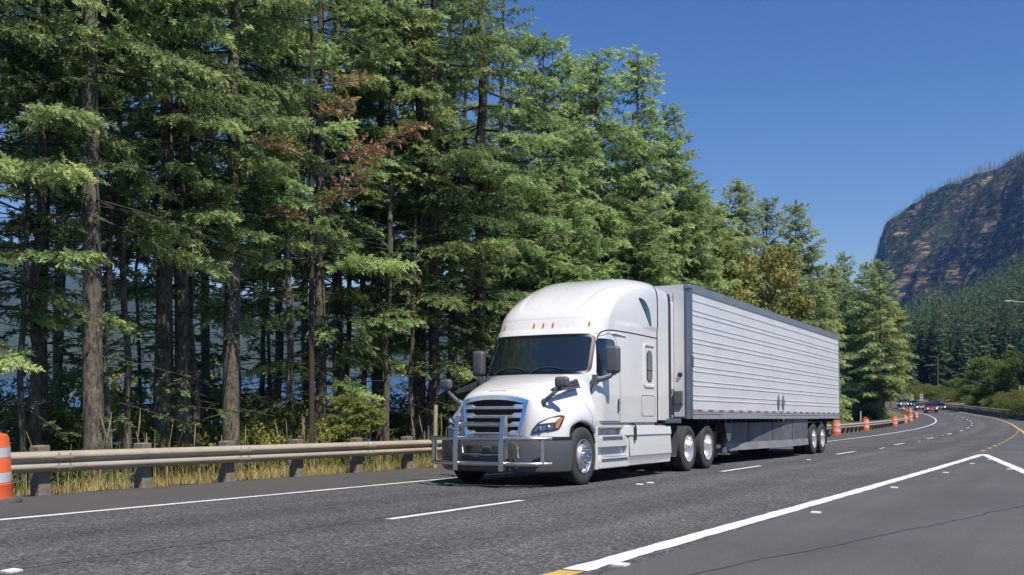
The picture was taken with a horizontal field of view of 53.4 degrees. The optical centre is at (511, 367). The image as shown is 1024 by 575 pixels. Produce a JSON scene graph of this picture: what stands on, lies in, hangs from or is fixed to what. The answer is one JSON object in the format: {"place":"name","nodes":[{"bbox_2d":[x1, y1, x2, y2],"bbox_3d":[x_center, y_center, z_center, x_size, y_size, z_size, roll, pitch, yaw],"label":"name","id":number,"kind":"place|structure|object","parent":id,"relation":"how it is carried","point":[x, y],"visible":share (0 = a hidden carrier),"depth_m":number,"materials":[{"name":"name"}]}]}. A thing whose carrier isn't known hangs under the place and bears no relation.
{"place":"outdoors","nodes":[
{"label":"outdoors","id":0,"kind":"place"},
{"bbox_2d":[0,433,22,503],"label":"traffic barrel","id":1,"kind":"object","parent":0,"point":[7,496],"visible":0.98,"depth_m":13.82,"materials":[{"name":"plastic"}]},
{"bbox_2d":[0,377,462,463],"bbox_3d":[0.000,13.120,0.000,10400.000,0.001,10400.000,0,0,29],"label":"river","id":2,"kind":"structure","parent":0,"point":[394,381],"depth_m":648.19,"materials":[{"name":"blue liquid"}]},
{"bbox_2d":[0,257,490,377],"bbox_3d":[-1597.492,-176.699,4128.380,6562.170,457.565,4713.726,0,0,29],"label":"hills","id":3,"kind":"structure","parent":0,"point":[69,284],"depth_m":1974.33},
{"bbox_2d":[872,150,1023,345],"bbox_3d":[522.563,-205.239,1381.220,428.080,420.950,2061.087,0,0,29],"label":"distant forest","id":4,"kind":"object","parent":3,"relation":"on","point":[1012,280],"visible":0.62,"depth_m":763.27,"materials":[{"name":"green plant"}]},
{"bbox_2d":[15,409,904,496],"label":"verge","id":5,"kind":"structure","parent":0,"point":[891,411],"depth_m":172.62,"materials":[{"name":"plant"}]},
{"bbox_2d":[0,3,77,436],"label":"conifer tree","id":6,"kind":"object","parent":5,"relation":"on","point":[22,123],"visible":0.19,"depth_m":21.78,"materials":[{"name":"green plant"}]},
{"bbox_2d":[0,0,140,492],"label":"conifer tree","id":7,"kind":"object","parent":5,"relation":"on","point":[25,59],"visible":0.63,"depth_m":19.11,"materials":[{"name":"green plant"}]},
{"bbox_2d":[0,0,148,486],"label":"fir tree","id":8,"kind":"object","parent":5,"relation":"on","point":[34,172],"visible":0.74,"depth_m":18.68,"materials":[{"name":"green plant"}]},
{"bbox_2d":[0,362,152,492],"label":"broadleaf tree","id":9,"kind":"object","parent":5,"relation":"on","point":[56,416],"visible":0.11,"depth_m":22.61,"materials":[{"name":"green plant"}]},
{"bbox_2d":[0,4,152,488],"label":"conifer tree","id":10,"kind":"object","parent":5,"relation":"on","point":[61,332],"visible":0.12,"depth_m":26.58,"materials":[{"name":"green plant"}]},
{"bbox_2d":[0,11,152,434],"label":"fir tree","id":11,"kind":"object","parent":5,"relation":"on","point":[56,248],"visible":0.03,"depth_m":30.34,"materials":[{"name":"green plant"}]},
{"bbox_2d":[0,0,153,483],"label":"fir tree","id":12,"kind":"object","parent":5,"relation":"on","point":[46,437],"visible":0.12,"depth_m":21.70,"materials":[{"name":"green plant"}]},
{"bbox_2d":[11,1,154,484],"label":"conifer tree","id":13,"kind":"object","parent":5,"relation":"on","point":[72,200],"visible":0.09,"depth_m":25.97,"materials":[{"name":"green plant"}]},
{"bbox_2d":[0,1,194,482],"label":"conifer tree","id":14,"kind":"object","parent":5,"relation":"on","point":[35,430],"visible":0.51,"depth_m":19.57,"materials":[{"name":"green plant"}]},
{"bbox_2d":[0,0,240,488],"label":"conifer tree","id":15,"kind":"object","parent":5,"relation":"on","point":[109,274],"visible":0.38,"depth_m":20.90,"materials":[{"name":"green plant"}]},
{"bbox_2d":[3,0,246,485],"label":"conifer tree","id":16,"kind":"object","parent":5,"relation":"on","point":[126,421],"visible":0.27,"depth_m":21.48,"materials":[{"name":"green plant"}]},
{"bbox_2d":[0,0,278,489],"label":"fir tree","id":17,"kind":"object","parent":5,"relation":"on","point":[90,123],"visible":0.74,"depth_m":19.48,"materials":[{"name":"green plant"}]},
{"bbox_2d":[0,356,289,490],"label":"broadleaf tree","id":18,"kind":"object","parent":5,"relation":"on","point":[116,407],"visible":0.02,"depth_m":25.17,"materials":[{"name":"green plant"}]},
{"bbox_2d":[66,78,241,445],"bbox_3d":[-10.343,-0.866,29.959,4.736,16.364,5.625,0,0,3],"label":"conifer tree","id":19,"kind":"object","parent":5,"relation":"on","point":[136,300],"visible":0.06,"depth_m":29.91,"materials":[{"name":"green plant"}]},
{"bbox_2d":[29,0,304,481],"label":"fir tree","id":20,"kind":"object","parent":5,"relation":"on","point":[169,169],"visible":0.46,"depth_m":23.00,"materials":[{"name":"green plant"}]},
{"bbox_2d":[75,0,265,476],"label":"conifer tree","id":21,"kind":"object","parent":5,"relation":"on","point":[152,162],"visible":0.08,"depth_m":26.76,"materials":[{"name":"green plant"}]},
{"bbox_2d":[24,0,329,479],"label":"fir tree","id":22,"kind":"object","parent":5,"relation":"on","point":[184,27],"visible":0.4,"depth_m":23.27,"materials":[{"name":"green plant"}]},
{"bbox_2d":[62,352,332,485],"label":"broadleaf tree","id":23,"kind":"object","parent":5,"relation":"on","point":[116,376],"visible":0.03,"depth_m":39.26,"materials":[{"name":"green plant"}]},
{"bbox_2d":[55,0,340,477],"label":"conifer tree","id":24,"kind":"object","parent":5,"relation":"on","point":[195,392],"visible":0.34,"depth_m":23.66,"materials":[{"name":"green plant"}]},
{"bbox_2d":[131,6,270,441],"bbox_3d":[-9.845,-3.898,33.209,4.709,23.683,5.258,0,0,22],"label":"fir tree","id":25,"kind":"object","parent":5,"relation":"on","point":[203,361],"visible":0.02,"depth_m":33.02,"materials":[{"name":"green plant"}]},
{"bbox_2d":[153,83,255,445],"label":"conifer tree","id":26,"kind":"object","parent":5,"relation":"on","point":[208,379],"visible":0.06,"depth_m":30.79,"materials":[{"name":"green plant"}]},
{"bbox_2d":[112,396,344,483],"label":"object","id":27,"kind":"object","parent":5,"relation":"on","point":[260,436],"visible":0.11,"depth_m":25.63,"materials":[{"name":"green plant"}]},
{"bbox_2d":[115,0,356,473],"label":"fir tree","id":28,"kind":"object","parent":5,"relation":"on","point":[231,363],"visible":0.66,"depth_m":23.59,"materials":[{"name":"green plant"}]},
{"bbox_2d":[127,0,344,436],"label":"conifer tree","id":29,"kind":"object","parent":5,"relation":"on","point":[255,281],"visible":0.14,"depth_m":27.67,"materials":[{"name":"green plant"}]},
{"bbox_2d":[194,2,329,463],"bbox_3d":[-8.092,-2.877,32.837,5.078,19.829,6.223,0,0,-37],"label":"conifer tree","id":30,"kind":"object","parent":5,"relation":"on","point":[262,350],"visible":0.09,"depth_m":32.76,"materials":[{"name":"green plant"}]},
{"bbox_2d":[203,0,350,467],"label":"fir tree","id":31,"kind":"object","parent":5,"relation":"on","point":[277,387],"visible":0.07,"depth_m":32.56,"materials":[{"name":"green plant"}]},
{"bbox_2d":[210,84,361,461],"bbox_3d":[-7.800,-1.227,35.668,5.281,18.247,6.272,0,0,-3],"label":"conifer tree","id":32,"kind":"object","parent":5,"relation":"on","point":[269,391],"visible":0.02,"depth_m":35.58,"materials":[{"name":"green plant"}]},
{"bbox_2d":[202,394,374,474],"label":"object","id":33,"kind":"object","parent":5,"relation":"on","point":[299,426],"visible":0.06,"depth_m":27.84,"materials":[{"name":"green plant"}]},
{"bbox_2d":[193,0,401,464],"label":"conifer tree","id":34,"kind":"object","parent":5,"relation":"on","point":[297,64],"visible":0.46,"depth_m":27.64,"materials":[{"name":"green plant"}]},
{"bbox_2d":[246,2,360,405],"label":"fir tree","id":35,"kind":"object","parent":5,"relation":"on","point":[303,346],"visible":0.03,"depth_m":40.55,"materials":[{"name":"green plant"}]},
{"bbox_2d":[203,0,428,467],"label":"fir tree","id":36,"kind":"object","parent":5,"relation":"on","point":[368,264],"visible":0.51,"depth_m":28.41,"materials":[{"name":"green plant"}]},
{"bbox_2d":[247,90,386,435],"bbox_3d":[-6.453,-1.498,33.940,5.612,16.326,4.725,0,0,7],"label":"conifer tree","id":37,"kind":"object","parent":5,"relation":"on","point":[304,325],"visible":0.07,"depth_m":34.27,"materials":[{"name":"green plant"}]},
{"bbox_2d":[258,0,407,460],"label":"conifer tree","id":38,"kind":"object","parent":5,"relation":"on","point":[348,331],"visible":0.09,"depth_m":33.53,"materials":[{"name":"green plant"}]},
{"bbox_2d":[219,0,447,464],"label":"fir tree","id":39,"kind":"object","parent":5,"relation":"on","point":[336,306],"visible":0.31,"depth_m":31.23,"materials":[{"name":"green plant"}]},
{"bbox_2d":[247,0,434,468],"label":"dead fir","id":40,"kind":"object","parent":5,"relation":"on","point":[352,81],"visible":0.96,"depth_m":24.37,"materials":[{"name":"brown"}]},
{"bbox_2d":[320,344,387,437],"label":"fir sapling","id":41,"kind":"object","parent":5,"relation":"on","point":[361,413],"visible":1,"depth_m":23.59,"materials":[{"name":"green plant"}]},
{"bbox_2d":[293,1,414,436],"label":"fir tree","id":42,"kind":"object","parent":5,"relation":"on","point":[365,371],"visible":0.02,"depth_m":39.35,"materials":[{"name":"green plant"}]},
{"bbox_2d":[267,383,450,467],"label":"broadleaf tree","id":43,"kind":"object","parent":5,"relation":"on","point":[398,420],"visible":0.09,"depth_m":34.14,"materials":[{"name":"green plant"}]},
{"bbox_2d":[301,186,441,465],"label":"conifer tree","id":44,"kind":"object","parent":5,"relation":"on","point":[372,377],"visible":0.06,"depth_m":38.24,"materials":[{"name":"green plant"}]},
{"bbox_2d":[280,0,482,465],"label":"conifer tree","id":45,"kind":"object","parent":5,"relation":"on","point":[386,389],"visible":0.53,"depth_m":29.88,"materials":[{"name":"green plant"}]},
{"bbox_2d":[299,0,464,467],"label":"fir tree","id":46,"kind":"object","parent":5,"relation":"on","point":[381,118],"visible":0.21,"depth_m":31.20,"materials":[{"name":"green plant"}]},
{"bbox_2d":[300,0,537,461],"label":"fir tree","id":47,"kind":"object","parent":5,"relation":"on","point":[419,384],"visible":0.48,"depth_m":31.12,"materials":[{"name":"green plant"}]},
{"bbox_2d":[338,11,499,463],"bbox_3d":[-3.354,-3.384,30.032,4.329,14.957,5.141,0,0,-41],"label":"conifer tree","id":48,"kind":"object","parent":5,"relation":"on","point":[426,148],"visible":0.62,"depth_m":30.22,"materials":[{"name":"green plant"}]},
{"bbox_2d":[325,0,535,461],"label":"fir tree","id":49,"kind":"object","parent":5,"relation":"on","point":[474,249],"visible":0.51,"depth_m":31.59,"materials":[{"name":"green plant"}]},
{"bbox_2d":[393,56,499,429],"bbox_3d":[-2.862,-3.074,36.985,4.600,17.962,5.637,0,0,32],"label":"conifer tree","id":50,"kind":"object","parent":5,"relation":"on","point":[453,334],"visible":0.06,"depth_m":37.03,"materials":[{"name":"green plant"}]},
{"bbox_2d":[388,95,527,434],"bbox_3d":[-2.462,-2.276,36.031,5.338,15.532,4.495,0,0,21],"label":"conifer tree","id":51,"kind":"object","parent":5,"relation":"on","point":[469,232],"visible":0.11,"depth_m":36.53,"materials":[{"name":"green plant"}]},
{"bbox_2d":[12,415,907,496],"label":"grass","id":52,"kind":"structure","parent":5,"relation":"on","point":[252,473],"depth_m":19.19,"materials":[{"name":"plant"}]},
{"bbox_2d":[414,3,512,391],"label":"fir tree","id":53,"kind":"object","parent":5,"relation":"on","point":[470,105],"visible":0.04,"depth_m":47.36,"materials":[{"name":"green plant"}]},
{"bbox_2d":[390,0,544,431],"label":"fir tree","id":54,"kind":"object","parent":5,"relation":"on","point":[453,377],"visible":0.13,"depth_m":40.11,"materials":[{"name":"green plant"}]},
{"bbox_2d":[381,0,580,400],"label":"fir tree","id":55,"kind":"object","parent":5,"relation":"on","point":[522,178],"visible":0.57,"depth_m":33.27,"materials":[{"name":"green plant"}]},
{"bbox_2d":[427,0,561,411],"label":"fir tree","id":56,"kind":"object","parent":5,"relation":"on","point":[498,22],"visible":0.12,"depth_m":40.75,"materials":[{"name":"green plant"}]},
{"bbox_2d":[441,28,631,398],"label":"fir tree","id":57,"kind":"object","parent":5,"relation":"on","point":[600,243],"visible":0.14,"depth_m":40.68,"materials":[{"name":"green plant"}]},
{"bbox_2d":[486,167,588,358],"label":"fir tree","id":58,"kind":"object","parent":5,"relation":"on","point":[539,268],"visible":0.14,"depth_m":36.84,"materials":[{"name":"green plant"}]},
{"bbox_2d":[489,149,598,349],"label":"fir tree","id":59,"kind":"object","parent":5,"relation":"on","point":[563,166],"visible":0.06,"depth_m":39.96,"materials":[{"name":"green plant"}]},
{"bbox_2d":[505,172,603,299],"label":"fir tree","id":60,"kind":"object","parent":5,"relation":"on","point":[569,254],"visible":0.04,"depth_m":39.95,"materials":[{"name":"green plant"}]},
{"bbox_2d":[525,51,644,279],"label":"fir tree","id":61,"kind":"object","parent":5,"relation":"on","point":[605,196],"visible":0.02,"depth_m":47.88,"materials":[{"name":"green plant"}]},
{"bbox_2d":[549,46,683,285],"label":"fir tree","id":62,"kind":"object","parent":5,"relation":"on","point":[608,214],"visible":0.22,"depth_m":46.11,"materials":[{"name":"green plant"}]},
{"bbox_2d":[588,43,699,284],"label":"fir tree","id":63,"kind":"object","parent":5,"relation":"on","point":[656,160],"visible":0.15,"depth_m":48.01,"materials":[{"name":"green plant"}]},
{"bbox_2d":[609,195,682,285],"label":"fir tree","id":64,"kind":"object","parent":5,"relation":"on","point":[654,267],"visible":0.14,"depth_m":43.91,"materials":[{"name":"green plant"}]},
{"bbox_2d":[610,100,732,292],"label":"fir tree","id":65,"kind":"object","parent":5,"relation":"on","point":[680,202],"visible":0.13,"depth_m":48.89,"materials":[{"name":"green plant"}]},
{"bbox_2d":[659,166,734,297],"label":"fir tree","id":66,"kind":"object","parent":5,"relation":"on","point":[707,272],"visible":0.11,"depth_m":50.06,"materials":[{"name":"green plant"}]},
{"bbox_2d":[677,186,745,294],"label":"fir tree","id":67,"kind":"object","parent":5,"relation":"on","point":[721,249],"visible":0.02,"depth_m":54.11,"materials":[{"name":"green plant"}]},
{"bbox_2d":[692,204,761,304],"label":"fir tree","id":68,"kind":"object","parent":5,"relation":"on","point":[737,240],"visible":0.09,"depth_m":54.12,"materials":[{"name":"green plant"}]},
{"bbox_2d":[711,177,780,302],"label":"fir tree","id":69,"kind":"object","parent":5,"relation":"on","point":[742,213],"visible":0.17,"depth_m":63.72,"materials":[{"name":"green plant"}]},
{"bbox_2d":[720,243,819,327],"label":"broadleaf tree","id":70,"kind":"object","parent":5,"relation":"on","point":[777,263],"visible":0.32,"depth_m":54.49,"materials":[{"name":"green plant"}]},
{"bbox_2d":[744,196,819,422],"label":"fir tree","id":71,"kind":"object","parent":5,"relation":"on","point":[765,209],"visible":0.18,"depth_m":76.06,"materials":[{"name":"green plant"}]},
{"bbox_2d":[769,242,821,422],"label":"fir tree","id":72,"kind":"object","parent":5,"relation":"on","point":[805,287],"visible":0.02,"depth_m":78.78,"materials":[{"name":"green plant"}]},
{"bbox_2d":[772,198,852,429],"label":"fir tree","id":73,"kind":"object","parent":5,"relation":"on","point":[792,238],"visible":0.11,"depth_m":79.77,"materials":[{"name":"green plant"}]},
{"bbox_2d":[805,264,857,423],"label":"fir tree","id":74,"kind":"object","parent":5,"relation":"on","point":[819,288],"visible":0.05,"depth_m":83.61,"materials":[{"name":"green plant"}]},
{"bbox_2d":[821,264,849,319],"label":"fir tree","id":75,"kind":"object","parent":5,"relation":"on","point":[833,269],"visible":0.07,"depth_m":236.89,"materials":[{"name":"green plant"}]},
{"bbox_2d":[831,282,859,353],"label":"fir tree","id":76,"kind":"object","parent":5,"relation":"on","point":[842,298],"visible":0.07,"depth_m":178.43,"materials":[{"name":"green plant"}]},
{"bbox_2d":[840,362,858,421],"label":"fir tree","id":77,"kind":"object","parent":5,"relation":"on","point":[849,396],"visible":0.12,"depth_m":163.68,"materials":[{"name":"green plant"}]},
{"bbox_2d":[845,305,890,420],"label":"fir tree","id":78,"kind":"object","parent":5,"relation":"on","point":[858,331],"visible":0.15,"depth_m":168.90,"materials":[{"name":"green plant"}]},
{"bbox_2d":[828,313,908,409],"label":"broadleaf tree","id":79,"kind":"object","parent":5,"relation":"on","point":[847,331],"visible":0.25,"depth_m":166.13,"materials":[{"name":"green plant"}]},
{"bbox_2d":[827,289,912,356],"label":"broadleaf tree","id":80,"kind":"object","parent":5,"relation":"on","point":[906,349],"visible":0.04,"depth_m":218.17,"materials":[{"name":"green plant"}]},
{"bbox_2d":[840,261,901,422],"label":"fir tree","id":81,"kind":"object","parent":5,"relation":"on","point":[863,314],"visible":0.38,"depth_m":166.74,"materials":[{"name":"green plant"}]},
{"bbox_2d":[840,259,918,419],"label":"fir tree","id":82,"kind":"object","parent":5,"relation":"on","point":[886,382],"visible":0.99,"depth_m":158.46,"materials":[{"name":"green plant"}]},
{"bbox_2d":[0,408,932,516],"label":"shoulder","id":83,"kind":"object","parent":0,"point":[79,501],"visible":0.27,"depth_m":16.70},
{"bbox_2d":[11,408,912,495],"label":"guardrail","id":84,"kind":"object","parent":83,"relation":"on","point":[39,463],"visible":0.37,"depth_m":18.12,"materials":[{"name":"metal"}]},
{"bbox_2d":[0,405,1016,574],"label":"road","id":85,"kind":"structure","parent":0,"point":[539,534],"depth_m":11.48,"materials":[{"name":"grey asphalt"}]},
{"bbox_2d":[0,408,1023,574],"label":"road markings","id":86,"kind":"object","parent":85,"relation":"on","point":[615,560],"visible":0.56,"depth_m":11.68,"materials":[{"name":"white paint"}]},
{"bbox_2d":[431,279,715,484],"bbox_3d":[1.605,0.174,20.861,3.092,4.030,8.948,-2,-3,29],"label":"semi truck","id":87,"kind":"object","parent":85,"relation":"on","point":[574,388],"visible":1,"depth_m":18.76,"materials":[{"name":"white paint"}]},
{"bbox_2d":[655,284,839,454],"bbox_3d":[6.546,0.562,29.719,2.654,4.134,16.580,-1,-3,29],"label":"semi trailer","id":88,"kind":"object","parent":85,"relation":"on","point":[747,377],"visible":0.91,"depth_m":26.71,"materials":[{"name":"metal"}]},
{"bbox_2d":[0,0,1023,318],"label":"sky","id":89,"kind":"structure","parent":0,"point":[851,109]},
{"bbox_2d":[601,413,1023,574],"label":"gore pavement","id":90,"kind":"structure","parent":0,"point":[990,542],"depth_m":9.89,"materials":[{"name":"grey asphalt"}]},
{"bbox_2d":[868,154,1023,327],"bbox_3d":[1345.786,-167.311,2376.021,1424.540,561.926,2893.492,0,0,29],"label":"cliff","id":91,"kind":"structure","parent":0,"point":[921,250],"depth_m":1870.82,"materials":[{"name":"grey stone"}]},
{"bbox_2d":[901,385,1023,408],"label":"verge","id":92,"kind":"structure","parent":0,"point":[955,402],"depth_m":237.23,"materials":[{"name":"green plant"}]},
{"bbox_2d":[887,399,1023,420],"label":"concrete barrier","id":93,"kind":"object","parent":92,"relation":"on","point":[985,411],"visible":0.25,"depth_m":163.16,"materials":[{"name":"concrete"}]},
{"bbox_2d":[956,356,1017,402],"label":"broadleaf tree","id":94,"kind":"object","parent":92,"relation":"on","point":[985,388],"visible":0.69,"depth_m":183.78,"materials":[{"name":"green plant"}]},
{"bbox_2d":[990,350,1023,393],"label":"broadleaf tree","id":95,"kind":"object","parent":92,"relation":"on","point":[1015,366],"visible":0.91,"depth_m":164.44,"materials":[{"name":"green plant"}]},
{"bbox_2d":[995,390,1023,417],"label":"bush","id":96,"kind":"object","parent":92,"relation":"on","point":[1011,397],"visible":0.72,"depth_m":130.32,"materials":[{"name":"green plant"}]},
{"bbox_3d":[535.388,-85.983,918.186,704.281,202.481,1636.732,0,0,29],"label":"hillside","id":97,"kind":"structure","parent":0,"visible":0},
{"bbox_2d":[819,251,859,319],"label":"fir tree","id":98,"kind":"object","parent":97,"relation":"on","point":[844,269],"visible":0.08,"depth_m":265.73,"materials":[{"name":"green plant"}]},
{"bbox_2d":[909,299,929,384],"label":"conifer","id":99,"kind":"object","parent":97,"relation":"on","point":[918,301],"visible":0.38,"depth_m":321.12,"materials":[{"name":"green plant"}]},
{"bbox_2d":[913,299,937,384],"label":"conifer","id":100,"kind":"object","parent":97,"relation":"on","point":[922,349],"visible":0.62,"depth_m":302.89,"materials":[{"name":"green plant"}]},
{"bbox_2d":[917,308,949,387],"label":"conifer","id":101,"kind":"object","parent":97,"relation":"on","point":[930,367],"visible":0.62,"depth_m":298.68,"materials":[{"name":"green plant"}]},
{"bbox_2d":[923,300,946,385],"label":"conifer","id":102,"kind":"object","parent":97,"relation":"on","point":[939,378],"visible":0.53,"depth_m":299.07,"materials":[{"name":"green plant"}]},
{"bbox_2d":[926,307,956,387],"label":"conifer","id":103,"kind":"object","parent":97,"relation":"on","point":[941,371],"visible":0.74,"depth_m":288.66,"materials":[{"name":"green plant"}]},
{"bbox_2d":[944,310,971,387],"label":"conifer","id":104,"kind":"object","parent":97,"relation":"on","point":[955,363],"visible":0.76,"depth_m":286.27,"materials":[{"name":"green plant"}]},
{"bbox_2d":[948,313,969,387],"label":"conifer","id":105,"kind":"object","parent":97,"relation":"on","point":[952,370],"visible":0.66,"depth_m":285.76,"materials":[{"name":"green plant"}]},
{"bbox_2d":[951,304,977,384],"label":"conifer","id":106,"kind":"object","parent":97,"relation":"on","point":[967,354],"visible":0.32,"depth_m":295.97,"materials":[{"name":"green plant"}]},
{"bbox_2d":[956,304,985,387],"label":"conifer","id":107,"kind":"object","parent":97,"relation":"on","point":[968,307],"visible":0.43,"depth_m":304.67,"materials":[{"name":"green plant"}]},
{"bbox_2d":[979,304,997,385],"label":"conifer","id":108,"kind":"object","parent":97,"relation":"on","point":[989,352],"visible":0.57,"depth_m":287.01,"materials":[{"name":"green plant"}]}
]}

